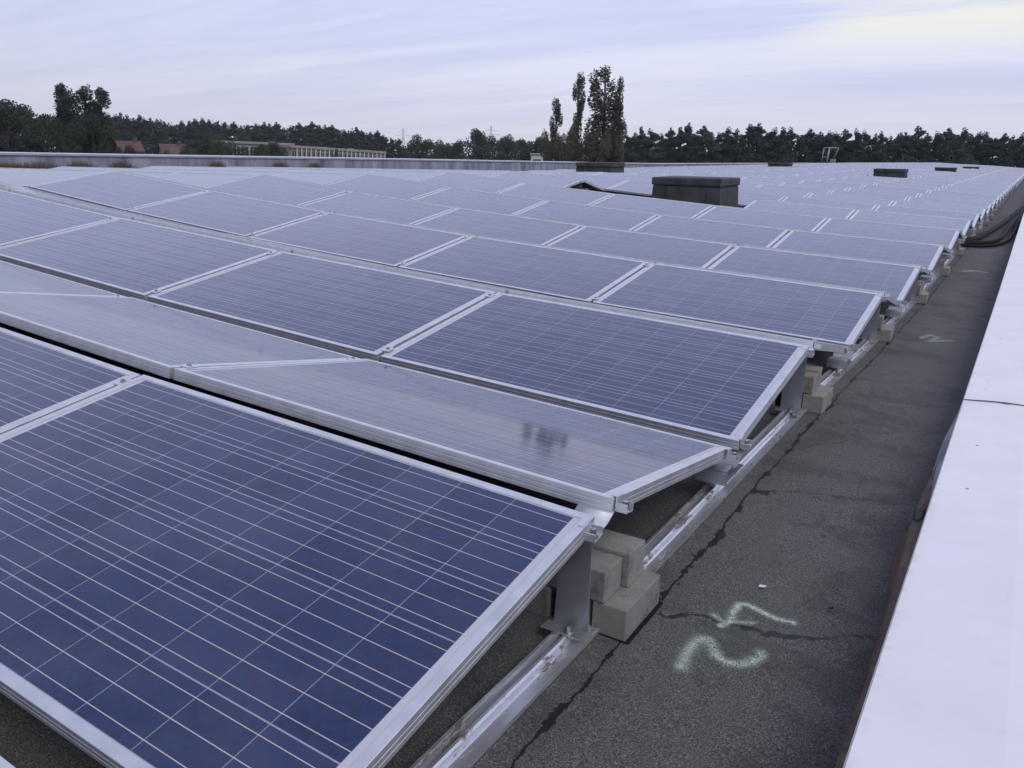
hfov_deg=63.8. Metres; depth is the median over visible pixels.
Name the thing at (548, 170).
solar panel
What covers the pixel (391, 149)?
pine tree
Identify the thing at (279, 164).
grass tuft
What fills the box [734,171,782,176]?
solar panel
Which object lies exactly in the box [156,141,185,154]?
house
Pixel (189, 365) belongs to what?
seam clamp
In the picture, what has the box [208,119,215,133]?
pine tree
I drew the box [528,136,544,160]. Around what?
leafy tree
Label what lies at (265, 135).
pine tree
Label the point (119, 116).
pine tree
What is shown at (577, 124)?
poplar tree
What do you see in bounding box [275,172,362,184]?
solar panel
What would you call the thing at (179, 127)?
pine tree
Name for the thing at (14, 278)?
solar panel
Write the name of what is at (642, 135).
pine tree
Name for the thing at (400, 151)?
pine tree
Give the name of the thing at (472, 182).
solar panel
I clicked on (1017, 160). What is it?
pine tree
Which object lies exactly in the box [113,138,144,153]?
house
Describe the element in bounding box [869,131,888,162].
pine tree
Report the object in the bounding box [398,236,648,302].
solar panel
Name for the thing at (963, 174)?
solar panel
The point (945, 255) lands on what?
valley bracket
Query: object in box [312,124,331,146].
pine tree
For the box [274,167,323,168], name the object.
solar panel
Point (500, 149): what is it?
leafy tree
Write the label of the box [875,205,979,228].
solar panel
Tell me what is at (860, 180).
solar panel
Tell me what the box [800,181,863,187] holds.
solar panel
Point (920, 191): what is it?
solar panel
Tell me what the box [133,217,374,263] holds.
solar panel
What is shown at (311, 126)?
pine tree
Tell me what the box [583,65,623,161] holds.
poplar tree
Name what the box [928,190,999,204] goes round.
solar panel
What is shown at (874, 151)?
pine tree
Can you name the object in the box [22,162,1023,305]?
distant solar panels
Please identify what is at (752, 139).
pine tree
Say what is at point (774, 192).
solar panel
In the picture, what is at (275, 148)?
leafy tree
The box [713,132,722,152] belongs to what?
pine tree
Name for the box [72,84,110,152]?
poplar tree
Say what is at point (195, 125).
pine tree
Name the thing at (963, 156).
pine tree
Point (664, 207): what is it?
solar panel
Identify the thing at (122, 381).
seam clamp
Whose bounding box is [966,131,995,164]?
pine tree
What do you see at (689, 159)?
pine tree
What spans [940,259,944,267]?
concrete paver
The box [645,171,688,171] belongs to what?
solar panel
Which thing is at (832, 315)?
solar panel
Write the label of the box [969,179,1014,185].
solar panel
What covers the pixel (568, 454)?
solar panel
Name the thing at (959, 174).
solar panel
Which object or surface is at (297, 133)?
pine tree
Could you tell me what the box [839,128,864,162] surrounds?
pine tree
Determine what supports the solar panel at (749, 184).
on the roof
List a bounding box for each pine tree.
[112,114,130,140]
[113,112,122,147]
[117,114,142,136]
[123,118,146,150]
[128,115,153,153]
[140,117,163,153]
[142,117,153,153]
[142,118,170,151]
[158,121,170,143]
[165,125,183,143]
[173,120,189,143]
[178,121,198,154]
[184,119,205,153]
[189,117,210,148]
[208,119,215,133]
[210,123,227,140]
[220,122,231,139]
[226,121,239,140]
[233,126,250,140]
[243,125,251,135]
[246,123,264,141]
[257,121,276,142]
[259,123,279,142]
[271,122,281,142]
[273,128,291,142]
[286,125,296,140]
[289,122,315,146]
[300,125,319,146]
[306,121,318,140]
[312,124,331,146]
[318,124,334,146]
[321,124,347,147]
[334,129,351,148]
[347,130,359,148]
[350,127,363,146]
[354,130,373,149]
[364,131,382,150]
[372,130,390,153]
[379,135,394,157]
[386,137,398,157]
[392,138,410,158]
[623,134,630,162]
[624,132,646,162]
[628,126,648,162]
[631,128,664,162]
[651,133,665,162]
[658,127,679,162]
[666,127,691,162]
[678,133,696,162]
[681,122,697,162]
[685,125,723,162]
[696,132,721,162]
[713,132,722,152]
[718,126,738,162]
[722,134,754,162]
[723,128,740,162]
[741,124,766,162]
[752,123,767,162]
[758,127,784,162]
[769,126,798,162]
[779,127,799,162]
[790,135,810,162]
[797,128,822,162]
[809,130,842,162]
[813,132,826,153]
[832,131,841,162]
[833,129,860,161]
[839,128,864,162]
[857,130,870,157]
[859,133,883,162]
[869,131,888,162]
[880,132,919,162]
[882,136,892,159]
[887,132,916,162]
[899,134,928,161]
[908,125,934,154]
[914,132,935,161]
[925,131,947,162]
[934,128,959,162]
[941,135,960,163]
[946,127,979,164]
[957,133,974,155]
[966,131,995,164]
[976,131,997,159]
[979,138,1005,165]
[993,133,1014,163]
[1001,132,1023,167]
[1004,135,1016,157]
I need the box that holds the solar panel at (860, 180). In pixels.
[832,178,886,182]
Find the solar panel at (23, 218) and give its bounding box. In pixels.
[0,190,117,246]
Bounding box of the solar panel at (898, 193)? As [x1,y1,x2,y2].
[847,187,919,196]
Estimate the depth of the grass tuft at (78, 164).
18.93 m
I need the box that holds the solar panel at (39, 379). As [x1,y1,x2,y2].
[0,327,140,434]
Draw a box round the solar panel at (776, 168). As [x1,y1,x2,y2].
[756,168,794,169]
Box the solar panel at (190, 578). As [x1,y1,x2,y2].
[0,375,593,767]
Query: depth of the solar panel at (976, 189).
25.21 m
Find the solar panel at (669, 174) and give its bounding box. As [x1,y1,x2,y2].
[664,173,703,176]
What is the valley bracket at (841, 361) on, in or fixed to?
attached to the mounting rail
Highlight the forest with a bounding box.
[6,108,1023,162]
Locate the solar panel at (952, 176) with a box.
[932,174,972,178]
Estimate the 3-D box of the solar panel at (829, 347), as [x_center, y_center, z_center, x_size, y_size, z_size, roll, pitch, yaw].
[0.929,-0.349,4.607,1.650,0.042,0.990,13,7,29]
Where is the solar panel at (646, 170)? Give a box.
[627,170,666,170]
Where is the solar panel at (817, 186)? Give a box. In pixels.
[780,183,848,190]
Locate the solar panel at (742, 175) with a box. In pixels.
[713,172,765,177]
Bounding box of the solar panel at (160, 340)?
[0,292,360,378]
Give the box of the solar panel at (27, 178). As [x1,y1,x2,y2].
[0,169,107,187]
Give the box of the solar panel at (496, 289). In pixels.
[293,249,550,296]
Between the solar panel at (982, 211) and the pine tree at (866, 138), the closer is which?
the solar panel at (982, 211)
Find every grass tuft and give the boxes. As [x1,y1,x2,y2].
[0,162,25,167]
[11,160,59,168]
[61,161,99,166]
[108,160,137,167]
[206,160,226,166]
[269,160,288,166]
[306,161,325,167]
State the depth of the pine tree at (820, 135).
173.92 m
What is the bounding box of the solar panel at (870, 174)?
[835,171,873,175]
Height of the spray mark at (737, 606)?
0.015 m
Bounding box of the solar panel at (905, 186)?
[876,183,937,189]
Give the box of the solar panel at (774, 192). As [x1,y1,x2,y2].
[738,186,810,197]
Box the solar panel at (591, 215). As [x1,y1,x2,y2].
[514,200,658,230]
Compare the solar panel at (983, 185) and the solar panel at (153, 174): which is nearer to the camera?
the solar panel at (153, 174)
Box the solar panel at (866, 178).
[845,176,896,181]
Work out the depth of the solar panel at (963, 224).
12.68 m
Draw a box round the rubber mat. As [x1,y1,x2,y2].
[598,601,662,643]
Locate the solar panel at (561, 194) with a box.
[499,183,612,204]
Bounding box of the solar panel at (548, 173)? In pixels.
[519,171,558,175]
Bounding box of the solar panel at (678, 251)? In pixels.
[547,226,734,267]
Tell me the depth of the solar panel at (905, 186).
24.27 m
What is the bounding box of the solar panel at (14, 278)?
[0,260,125,296]
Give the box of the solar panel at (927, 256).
[771,230,943,273]
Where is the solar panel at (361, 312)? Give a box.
[147,251,495,361]
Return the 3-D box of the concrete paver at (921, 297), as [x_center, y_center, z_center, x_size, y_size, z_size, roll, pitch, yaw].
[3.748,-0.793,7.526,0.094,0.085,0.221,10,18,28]
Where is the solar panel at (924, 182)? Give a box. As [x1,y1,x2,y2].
[896,179,950,185]
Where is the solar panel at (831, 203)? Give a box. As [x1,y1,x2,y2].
[782,197,876,209]
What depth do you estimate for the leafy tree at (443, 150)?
224.69 m
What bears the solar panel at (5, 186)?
on the roof
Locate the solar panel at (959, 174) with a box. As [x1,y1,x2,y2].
[941,173,978,176]
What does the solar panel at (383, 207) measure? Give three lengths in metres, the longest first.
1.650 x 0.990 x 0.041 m
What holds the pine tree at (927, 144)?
on the ground
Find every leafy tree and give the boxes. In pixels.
[0,99,34,151]
[1,103,35,142]
[12,113,52,152]
[37,113,73,152]
[51,113,90,152]
[71,112,106,152]
[96,115,121,153]
[113,146,122,153]
[123,143,139,153]
[178,144,194,154]
[196,133,217,154]
[208,136,236,155]
[235,147,250,155]
[249,143,270,155]
[267,140,287,155]
[331,147,338,156]
[404,133,435,158]
[432,140,451,158]
[446,139,463,158]
[465,128,491,159]
[486,136,507,159]
[499,134,516,159]
[512,137,531,160]
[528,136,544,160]
[538,129,553,160]
[552,133,572,161]
[566,127,582,161]
[577,130,596,161]
[596,130,612,161]
[608,132,624,162]
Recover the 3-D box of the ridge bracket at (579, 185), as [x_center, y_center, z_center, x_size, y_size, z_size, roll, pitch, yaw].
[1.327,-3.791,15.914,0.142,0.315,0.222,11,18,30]
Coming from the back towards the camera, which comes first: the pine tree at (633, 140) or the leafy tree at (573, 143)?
the pine tree at (633, 140)
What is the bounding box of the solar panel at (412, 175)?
[363,171,443,180]
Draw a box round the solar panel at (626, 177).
[594,172,651,181]
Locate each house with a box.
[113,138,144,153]
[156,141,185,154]
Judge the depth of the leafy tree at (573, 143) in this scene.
122.25 m
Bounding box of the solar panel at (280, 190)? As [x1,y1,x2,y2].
[204,175,349,204]
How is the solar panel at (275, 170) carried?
on the roof
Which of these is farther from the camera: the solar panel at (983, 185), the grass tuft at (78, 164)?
the solar panel at (983, 185)
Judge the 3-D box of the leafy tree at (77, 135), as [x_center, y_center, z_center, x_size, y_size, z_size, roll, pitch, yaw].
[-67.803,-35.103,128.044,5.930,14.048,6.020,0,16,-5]
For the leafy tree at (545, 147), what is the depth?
121.93 m
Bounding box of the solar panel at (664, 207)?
[592,194,712,217]
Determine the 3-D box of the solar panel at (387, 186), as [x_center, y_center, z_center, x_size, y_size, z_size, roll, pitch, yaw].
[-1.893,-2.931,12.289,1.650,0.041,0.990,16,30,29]
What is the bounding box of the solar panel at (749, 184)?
[738,182,761,186]
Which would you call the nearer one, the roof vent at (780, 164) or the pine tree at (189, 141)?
the roof vent at (780, 164)
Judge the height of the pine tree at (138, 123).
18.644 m
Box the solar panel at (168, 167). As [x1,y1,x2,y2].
[145,166,196,168]
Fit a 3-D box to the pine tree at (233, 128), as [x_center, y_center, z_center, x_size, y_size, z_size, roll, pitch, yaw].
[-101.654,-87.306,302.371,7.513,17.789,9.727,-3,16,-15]
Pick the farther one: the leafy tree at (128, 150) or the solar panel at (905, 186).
the leafy tree at (128, 150)
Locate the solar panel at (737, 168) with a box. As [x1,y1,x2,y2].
[720,168,755,168]
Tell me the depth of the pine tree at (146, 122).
289.65 m
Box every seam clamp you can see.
[113,377,132,385]
[150,289,161,293]
[180,363,198,367]
[382,346,394,353]
[485,293,495,298]
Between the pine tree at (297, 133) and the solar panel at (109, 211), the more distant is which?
the pine tree at (297, 133)
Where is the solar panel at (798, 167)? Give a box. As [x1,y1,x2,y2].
[781,167,816,167]
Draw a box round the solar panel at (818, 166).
[802,166,834,166]
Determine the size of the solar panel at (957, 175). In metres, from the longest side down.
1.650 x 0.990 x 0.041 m
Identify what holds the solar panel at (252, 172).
on the roof
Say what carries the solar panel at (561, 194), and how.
on the roof
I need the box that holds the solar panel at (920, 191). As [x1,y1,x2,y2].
[862,185,928,193]
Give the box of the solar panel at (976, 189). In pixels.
[944,186,1004,198]
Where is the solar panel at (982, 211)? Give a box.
[892,201,985,221]
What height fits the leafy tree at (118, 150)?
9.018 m
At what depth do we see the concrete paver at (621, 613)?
2.05 m
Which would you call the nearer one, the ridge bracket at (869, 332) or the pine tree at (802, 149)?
the ridge bracket at (869, 332)
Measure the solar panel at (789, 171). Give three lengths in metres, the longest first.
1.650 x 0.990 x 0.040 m
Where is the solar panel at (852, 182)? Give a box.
[819,180,875,184]
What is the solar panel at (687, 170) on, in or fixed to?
on the roof
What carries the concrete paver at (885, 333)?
on the roof
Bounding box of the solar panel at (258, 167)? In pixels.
[244,167,273,167]
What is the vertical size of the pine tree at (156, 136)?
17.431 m
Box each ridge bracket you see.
[540,492,633,640]
[577,180,586,188]
[774,339,822,413]
[858,291,890,340]
[904,265,925,301]
[933,244,947,273]
[949,230,962,253]
[966,219,973,237]
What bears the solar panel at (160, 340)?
on the roof
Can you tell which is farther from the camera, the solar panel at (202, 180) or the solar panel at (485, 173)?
the solar panel at (485, 173)
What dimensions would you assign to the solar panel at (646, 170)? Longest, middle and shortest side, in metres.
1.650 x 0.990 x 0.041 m
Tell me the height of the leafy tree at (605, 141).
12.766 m
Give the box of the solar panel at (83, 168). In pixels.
[51,166,106,169]
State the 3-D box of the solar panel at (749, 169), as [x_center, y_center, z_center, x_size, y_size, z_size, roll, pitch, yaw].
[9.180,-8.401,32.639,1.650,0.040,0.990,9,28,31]
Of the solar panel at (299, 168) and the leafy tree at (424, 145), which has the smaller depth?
the solar panel at (299, 168)
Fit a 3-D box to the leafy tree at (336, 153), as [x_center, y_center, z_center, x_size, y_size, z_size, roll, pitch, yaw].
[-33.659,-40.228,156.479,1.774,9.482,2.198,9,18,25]
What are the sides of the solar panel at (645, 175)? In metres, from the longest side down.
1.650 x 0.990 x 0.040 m
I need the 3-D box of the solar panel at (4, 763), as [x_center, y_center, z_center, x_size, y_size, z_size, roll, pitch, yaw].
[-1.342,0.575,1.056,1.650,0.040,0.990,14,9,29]
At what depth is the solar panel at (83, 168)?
16.71 m
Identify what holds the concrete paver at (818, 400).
on the roof
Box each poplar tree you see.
[50,82,83,152]
[63,88,78,145]
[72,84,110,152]
[89,86,113,153]
[549,97,562,160]
[566,72,585,161]
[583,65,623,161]
[607,76,627,162]
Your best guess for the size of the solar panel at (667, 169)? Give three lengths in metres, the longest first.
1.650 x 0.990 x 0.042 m
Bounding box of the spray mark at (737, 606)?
[719,603,795,626]
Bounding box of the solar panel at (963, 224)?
[849,210,970,237]
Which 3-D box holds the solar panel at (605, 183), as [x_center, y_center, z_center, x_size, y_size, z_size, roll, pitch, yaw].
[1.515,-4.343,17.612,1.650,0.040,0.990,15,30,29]
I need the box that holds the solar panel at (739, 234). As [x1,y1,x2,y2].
[633,215,788,247]
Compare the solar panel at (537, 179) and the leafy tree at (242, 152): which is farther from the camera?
the leafy tree at (242, 152)
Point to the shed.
(536, 157)
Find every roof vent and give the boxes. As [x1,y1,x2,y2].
[576,162,624,172]
[651,176,739,206]
[768,163,792,166]
[873,168,908,177]
[935,167,956,171]
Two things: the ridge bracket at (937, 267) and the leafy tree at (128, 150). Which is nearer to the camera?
the ridge bracket at (937, 267)
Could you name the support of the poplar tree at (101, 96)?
on the ground
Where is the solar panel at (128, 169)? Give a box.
[101,168,160,171]
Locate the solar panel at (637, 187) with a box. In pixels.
[608,180,652,195]
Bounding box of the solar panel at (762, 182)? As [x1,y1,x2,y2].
[740,179,782,185]
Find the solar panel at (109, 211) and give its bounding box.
[10,189,216,231]
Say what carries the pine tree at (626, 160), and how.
on the ground
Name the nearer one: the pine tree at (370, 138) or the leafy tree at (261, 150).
the leafy tree at (261, 150)
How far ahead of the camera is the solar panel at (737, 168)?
37.31 m
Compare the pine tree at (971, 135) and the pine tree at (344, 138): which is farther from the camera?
the pine tree at (344, 138)
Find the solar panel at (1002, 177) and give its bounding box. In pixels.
[982,175,1018,180]
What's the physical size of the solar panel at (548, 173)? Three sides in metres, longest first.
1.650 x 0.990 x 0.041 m
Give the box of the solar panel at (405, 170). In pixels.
[379,169,438,170]
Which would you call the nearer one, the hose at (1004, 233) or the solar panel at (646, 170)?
the hose at (1004, 233)
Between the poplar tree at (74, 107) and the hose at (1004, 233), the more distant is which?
the poplar tree at (74, 107)
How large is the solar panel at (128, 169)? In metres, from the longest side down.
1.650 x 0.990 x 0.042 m
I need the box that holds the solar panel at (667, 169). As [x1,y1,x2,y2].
[649,169,686,169]
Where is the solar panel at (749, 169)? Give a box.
[726,169,767,170]
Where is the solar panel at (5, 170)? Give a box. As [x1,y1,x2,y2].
[0,168,26,173]
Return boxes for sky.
[0,0,1023,166]
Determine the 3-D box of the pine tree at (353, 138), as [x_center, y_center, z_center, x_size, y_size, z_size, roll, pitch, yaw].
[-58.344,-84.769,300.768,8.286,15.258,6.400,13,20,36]
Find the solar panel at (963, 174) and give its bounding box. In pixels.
[945,172,980,175]
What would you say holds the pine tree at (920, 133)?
on the ground
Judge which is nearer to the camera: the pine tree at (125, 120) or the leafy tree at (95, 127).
the leafy tree at (95, 127)
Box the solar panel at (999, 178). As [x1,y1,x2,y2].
[979,176,1017,181]
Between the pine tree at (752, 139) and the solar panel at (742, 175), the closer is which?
the solar panel at (742, 175)
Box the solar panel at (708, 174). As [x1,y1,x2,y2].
[689,172,744,178]
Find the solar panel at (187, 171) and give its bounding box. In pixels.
[151,169,221,172]
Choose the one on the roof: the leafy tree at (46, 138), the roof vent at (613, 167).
the roof vent at (613, 167)
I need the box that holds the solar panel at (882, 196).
[829,190,907,200]
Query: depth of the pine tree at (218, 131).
296.47 m
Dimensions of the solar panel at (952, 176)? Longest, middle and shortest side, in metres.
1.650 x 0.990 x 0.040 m
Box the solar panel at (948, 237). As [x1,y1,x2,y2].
[816,218,959,248]
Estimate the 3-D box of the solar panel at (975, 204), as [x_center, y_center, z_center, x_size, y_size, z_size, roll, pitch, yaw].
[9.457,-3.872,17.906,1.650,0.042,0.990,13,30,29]
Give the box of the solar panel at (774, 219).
[696,206,827,230]
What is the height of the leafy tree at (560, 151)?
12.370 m
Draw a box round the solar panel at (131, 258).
[0,218,277,300]
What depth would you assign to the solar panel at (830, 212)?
13.50 m
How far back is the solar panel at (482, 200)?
11.49 m
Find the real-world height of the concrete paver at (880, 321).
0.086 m
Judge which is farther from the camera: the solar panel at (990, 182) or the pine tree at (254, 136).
the pine tree at (254, 136)
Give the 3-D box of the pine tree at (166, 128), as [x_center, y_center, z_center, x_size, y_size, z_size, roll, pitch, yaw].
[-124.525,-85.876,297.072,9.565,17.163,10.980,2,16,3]
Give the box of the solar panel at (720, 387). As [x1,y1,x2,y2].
[380,292,808,450]
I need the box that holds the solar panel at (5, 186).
[0,182,103,206]
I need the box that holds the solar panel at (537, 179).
[491,171,581,187]
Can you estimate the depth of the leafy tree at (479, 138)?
214.77 m
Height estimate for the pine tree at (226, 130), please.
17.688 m
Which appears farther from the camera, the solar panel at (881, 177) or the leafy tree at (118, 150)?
the leafy tree at (118, 150)
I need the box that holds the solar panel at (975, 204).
[907,197,991,212]
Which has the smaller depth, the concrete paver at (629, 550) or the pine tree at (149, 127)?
the concrete paver at (629, 550)
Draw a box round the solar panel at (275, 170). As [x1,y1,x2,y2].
[242,168,308,171]
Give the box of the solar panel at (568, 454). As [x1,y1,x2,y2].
[173,359,727,512]
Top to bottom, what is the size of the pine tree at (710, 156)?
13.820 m
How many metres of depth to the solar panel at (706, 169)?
33.83 m
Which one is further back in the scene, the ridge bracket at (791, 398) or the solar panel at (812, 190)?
the solar panel at (812, 190)
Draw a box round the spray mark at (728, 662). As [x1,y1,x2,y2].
[678,637,762,667]
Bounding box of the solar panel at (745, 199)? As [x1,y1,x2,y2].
[738,192,785,206]
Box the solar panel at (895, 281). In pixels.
[708,246,920,304]
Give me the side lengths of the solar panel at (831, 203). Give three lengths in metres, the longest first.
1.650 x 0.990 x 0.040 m
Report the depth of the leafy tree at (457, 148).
229.48 m
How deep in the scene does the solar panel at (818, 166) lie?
43.59 m
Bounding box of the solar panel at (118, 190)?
[29,171,207,210]
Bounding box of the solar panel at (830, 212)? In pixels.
[744,200,855,218]
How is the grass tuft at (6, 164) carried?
on the roof
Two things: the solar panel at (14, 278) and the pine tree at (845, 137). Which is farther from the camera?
the pine tree at (845, 137)
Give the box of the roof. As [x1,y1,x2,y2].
[0,179,1023,767]
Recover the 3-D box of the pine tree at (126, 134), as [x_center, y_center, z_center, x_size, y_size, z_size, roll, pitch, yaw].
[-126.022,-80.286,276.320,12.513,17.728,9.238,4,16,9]
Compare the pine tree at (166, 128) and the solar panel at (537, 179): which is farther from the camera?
the pine tree at (166, 128)
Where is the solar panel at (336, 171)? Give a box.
[301,169,372,173]
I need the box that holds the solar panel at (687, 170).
[667,170,707,170]
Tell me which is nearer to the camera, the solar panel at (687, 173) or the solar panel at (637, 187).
the solar panel at (637, 187)
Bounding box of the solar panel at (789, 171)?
[767,169,810,173]
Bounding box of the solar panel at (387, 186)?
[326,174,446,198]
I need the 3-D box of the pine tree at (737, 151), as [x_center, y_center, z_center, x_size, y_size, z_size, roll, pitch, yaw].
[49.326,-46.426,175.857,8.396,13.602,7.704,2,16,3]
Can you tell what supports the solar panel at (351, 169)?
on the roof
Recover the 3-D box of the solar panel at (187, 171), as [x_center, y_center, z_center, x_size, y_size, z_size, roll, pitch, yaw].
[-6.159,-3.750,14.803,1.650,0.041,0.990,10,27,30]
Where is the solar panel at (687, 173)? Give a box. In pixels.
[642,172,691,174]
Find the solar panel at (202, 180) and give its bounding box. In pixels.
[155,172,255,187]
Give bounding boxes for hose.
[960,211,1023,247]
[964,208,1023,244]
[965,205,1023,240]
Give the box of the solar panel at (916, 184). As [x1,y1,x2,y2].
[887,181,944,187]
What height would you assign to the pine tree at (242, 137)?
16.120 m
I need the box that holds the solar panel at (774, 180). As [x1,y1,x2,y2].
[744,177,801,182]
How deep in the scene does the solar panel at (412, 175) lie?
14.91 m
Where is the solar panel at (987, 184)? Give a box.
[961,181,1010,190]
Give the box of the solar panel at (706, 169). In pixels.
[687,169,725,169]
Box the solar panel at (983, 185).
[956,182,1009,193]
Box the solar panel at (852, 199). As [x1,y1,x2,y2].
[806,193,893,205]
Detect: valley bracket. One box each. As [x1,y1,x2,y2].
[695,434,751,486]
[826,341,858,369]
[885,298,906,318]
[919,269,935,284]
[942,248,953,260]
[958,234,966,243]
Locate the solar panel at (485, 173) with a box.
[437,170,507,176]
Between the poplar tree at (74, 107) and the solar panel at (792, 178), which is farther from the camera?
the poplar tree at (74, 107)
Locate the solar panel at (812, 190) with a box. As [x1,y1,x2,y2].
[758,184,831,193]
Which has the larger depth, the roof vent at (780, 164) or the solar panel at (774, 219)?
the roof vent at (780, 164)
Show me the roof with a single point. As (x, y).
(820, 507)
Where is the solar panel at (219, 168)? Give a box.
[190,167,250,170]
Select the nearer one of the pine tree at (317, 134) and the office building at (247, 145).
the office building at (247, 145)
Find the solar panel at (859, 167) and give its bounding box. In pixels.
[843,166,875,168]
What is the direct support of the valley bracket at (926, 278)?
attached to the mounting rail
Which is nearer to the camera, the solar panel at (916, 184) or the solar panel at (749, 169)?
the solar panel at (916, 184)
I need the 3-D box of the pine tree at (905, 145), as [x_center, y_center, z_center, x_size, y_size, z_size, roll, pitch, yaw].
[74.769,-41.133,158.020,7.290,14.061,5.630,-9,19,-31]
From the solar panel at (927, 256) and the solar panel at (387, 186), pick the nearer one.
the solar panel at (927, 256)
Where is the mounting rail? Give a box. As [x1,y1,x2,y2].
[409,177,1023,767]
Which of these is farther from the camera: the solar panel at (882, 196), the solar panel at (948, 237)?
the solar panel at (882, 196)
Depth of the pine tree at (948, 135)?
173.37 m
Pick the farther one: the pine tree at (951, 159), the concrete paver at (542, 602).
the pine tree at (951, 159)
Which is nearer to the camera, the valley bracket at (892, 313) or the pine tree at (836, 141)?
the valley bracket at (892, 313)
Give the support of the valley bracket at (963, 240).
attached to the mounting rail
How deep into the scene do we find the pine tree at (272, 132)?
298.91 m
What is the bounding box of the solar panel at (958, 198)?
[918,193,995,207]
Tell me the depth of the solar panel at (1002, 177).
41.12 m
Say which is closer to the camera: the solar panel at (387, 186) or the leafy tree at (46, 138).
the solar panel at (387, 186)
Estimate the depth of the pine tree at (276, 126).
312.61 m
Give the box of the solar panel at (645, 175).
[634,173,662,176]
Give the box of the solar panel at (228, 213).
[127,190,325,236]
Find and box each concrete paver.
[525,585,556,616]
[546,549,621,602]
[556,591,592,624]
[592,569,659,641]
[593,529,644,587]
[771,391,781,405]
[782,371,817,393]
[802,385,833,413]
[805,365,822,388]
[876,324,894,341]
[877,314,884,328]
[915,291,928,303]
[916,283,922,293]
[939,266,950,275]
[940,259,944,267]
[956,248,964,255]
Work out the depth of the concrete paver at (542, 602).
2.12 m
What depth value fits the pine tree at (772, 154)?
164.46 m
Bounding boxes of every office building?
[213,140,294,155]
[279,145,385,157]
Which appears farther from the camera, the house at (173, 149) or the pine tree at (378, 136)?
the pine tree at (378, 136)
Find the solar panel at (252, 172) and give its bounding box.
[214,171,286,175]
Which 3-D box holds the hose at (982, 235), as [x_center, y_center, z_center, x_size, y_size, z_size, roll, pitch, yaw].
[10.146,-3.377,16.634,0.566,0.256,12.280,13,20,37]
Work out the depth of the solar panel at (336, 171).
15.96 m
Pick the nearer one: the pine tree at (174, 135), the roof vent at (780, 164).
the roof vent at (780, 164)
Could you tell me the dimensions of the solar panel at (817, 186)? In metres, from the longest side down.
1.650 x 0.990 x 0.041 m
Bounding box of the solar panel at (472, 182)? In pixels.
[418,172,522,192]
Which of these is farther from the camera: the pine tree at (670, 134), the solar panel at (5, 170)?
the pine tree at (670, 134)
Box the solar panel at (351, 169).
[324,168,378,169]
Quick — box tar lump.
[905,504,924,532]
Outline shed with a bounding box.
[530,153,542,160]
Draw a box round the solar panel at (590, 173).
[568,172,600,175]
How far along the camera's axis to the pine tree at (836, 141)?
176.38 m
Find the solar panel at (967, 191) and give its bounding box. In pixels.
[937,188,1002,199]
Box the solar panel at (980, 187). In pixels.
[951,184,1007,195]
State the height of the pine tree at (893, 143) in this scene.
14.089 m
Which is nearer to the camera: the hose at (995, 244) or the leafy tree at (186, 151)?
the hose at (995, 244)
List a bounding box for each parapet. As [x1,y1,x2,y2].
[0,152,805,170]
[835,214,1023,767]
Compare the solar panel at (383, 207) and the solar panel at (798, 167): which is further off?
the solar panel at (798, 167)
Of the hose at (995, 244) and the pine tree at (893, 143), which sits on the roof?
the hose at (995, 244)
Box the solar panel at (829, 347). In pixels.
[508,290,845,352]
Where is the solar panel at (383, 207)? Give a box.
[300,191,453,223]
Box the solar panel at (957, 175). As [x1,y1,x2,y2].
[937,174,975,177]
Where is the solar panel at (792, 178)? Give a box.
[764,176,818,180]
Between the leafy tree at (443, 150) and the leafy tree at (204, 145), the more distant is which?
the leafy tree at (443, 150)
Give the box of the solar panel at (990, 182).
[966,180,1012,188]
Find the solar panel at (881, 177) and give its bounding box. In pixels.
[857,175,904,179]
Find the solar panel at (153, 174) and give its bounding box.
[123,171,173,177]
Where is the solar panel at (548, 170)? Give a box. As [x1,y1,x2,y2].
[530,170,566,170]
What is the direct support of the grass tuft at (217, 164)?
on the roof
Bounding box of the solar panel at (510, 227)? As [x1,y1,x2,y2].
[413,208,581,244]
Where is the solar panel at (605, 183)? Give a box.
[551,172,627,190]
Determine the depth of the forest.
332.08 m
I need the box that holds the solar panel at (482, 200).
[413,187,546,213]
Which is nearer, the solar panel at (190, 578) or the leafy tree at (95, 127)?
the solar panel at (190, 578)
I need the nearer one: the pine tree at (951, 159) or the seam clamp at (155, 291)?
the seam clamp at (155, 291)
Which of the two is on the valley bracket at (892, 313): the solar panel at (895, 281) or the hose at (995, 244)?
the solar panel at (895, 281)
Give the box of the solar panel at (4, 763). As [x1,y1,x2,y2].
[0,756,14,767]
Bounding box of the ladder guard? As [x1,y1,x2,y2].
[821,147,838,162]
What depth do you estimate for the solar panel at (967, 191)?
23.42 m
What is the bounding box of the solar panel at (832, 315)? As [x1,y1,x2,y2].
[592,263,882,350]
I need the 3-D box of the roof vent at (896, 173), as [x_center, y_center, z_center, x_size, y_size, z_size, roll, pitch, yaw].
[14.805,-8.097,32.223,1.174,0.654,0.943,11,18,30]
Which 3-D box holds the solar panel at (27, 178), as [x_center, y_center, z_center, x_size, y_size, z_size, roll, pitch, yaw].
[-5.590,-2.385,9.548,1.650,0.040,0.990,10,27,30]
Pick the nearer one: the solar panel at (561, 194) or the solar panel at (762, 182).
the solar panel at (561, 194)
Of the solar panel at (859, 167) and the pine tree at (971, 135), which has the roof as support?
the solar panel at (859, 167)
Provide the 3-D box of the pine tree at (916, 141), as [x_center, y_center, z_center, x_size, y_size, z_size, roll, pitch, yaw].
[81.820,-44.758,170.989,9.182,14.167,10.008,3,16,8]
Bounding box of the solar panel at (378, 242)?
[248,212,468,267]
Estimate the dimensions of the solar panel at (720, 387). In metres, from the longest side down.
1.650 x 0.990 x 0.040 m
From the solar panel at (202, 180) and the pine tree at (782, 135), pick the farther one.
the pine tree at (782, 135)
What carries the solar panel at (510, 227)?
on the roof
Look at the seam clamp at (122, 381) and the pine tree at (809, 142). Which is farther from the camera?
the pine tree at (809, 142)
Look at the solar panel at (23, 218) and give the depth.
6.09 m

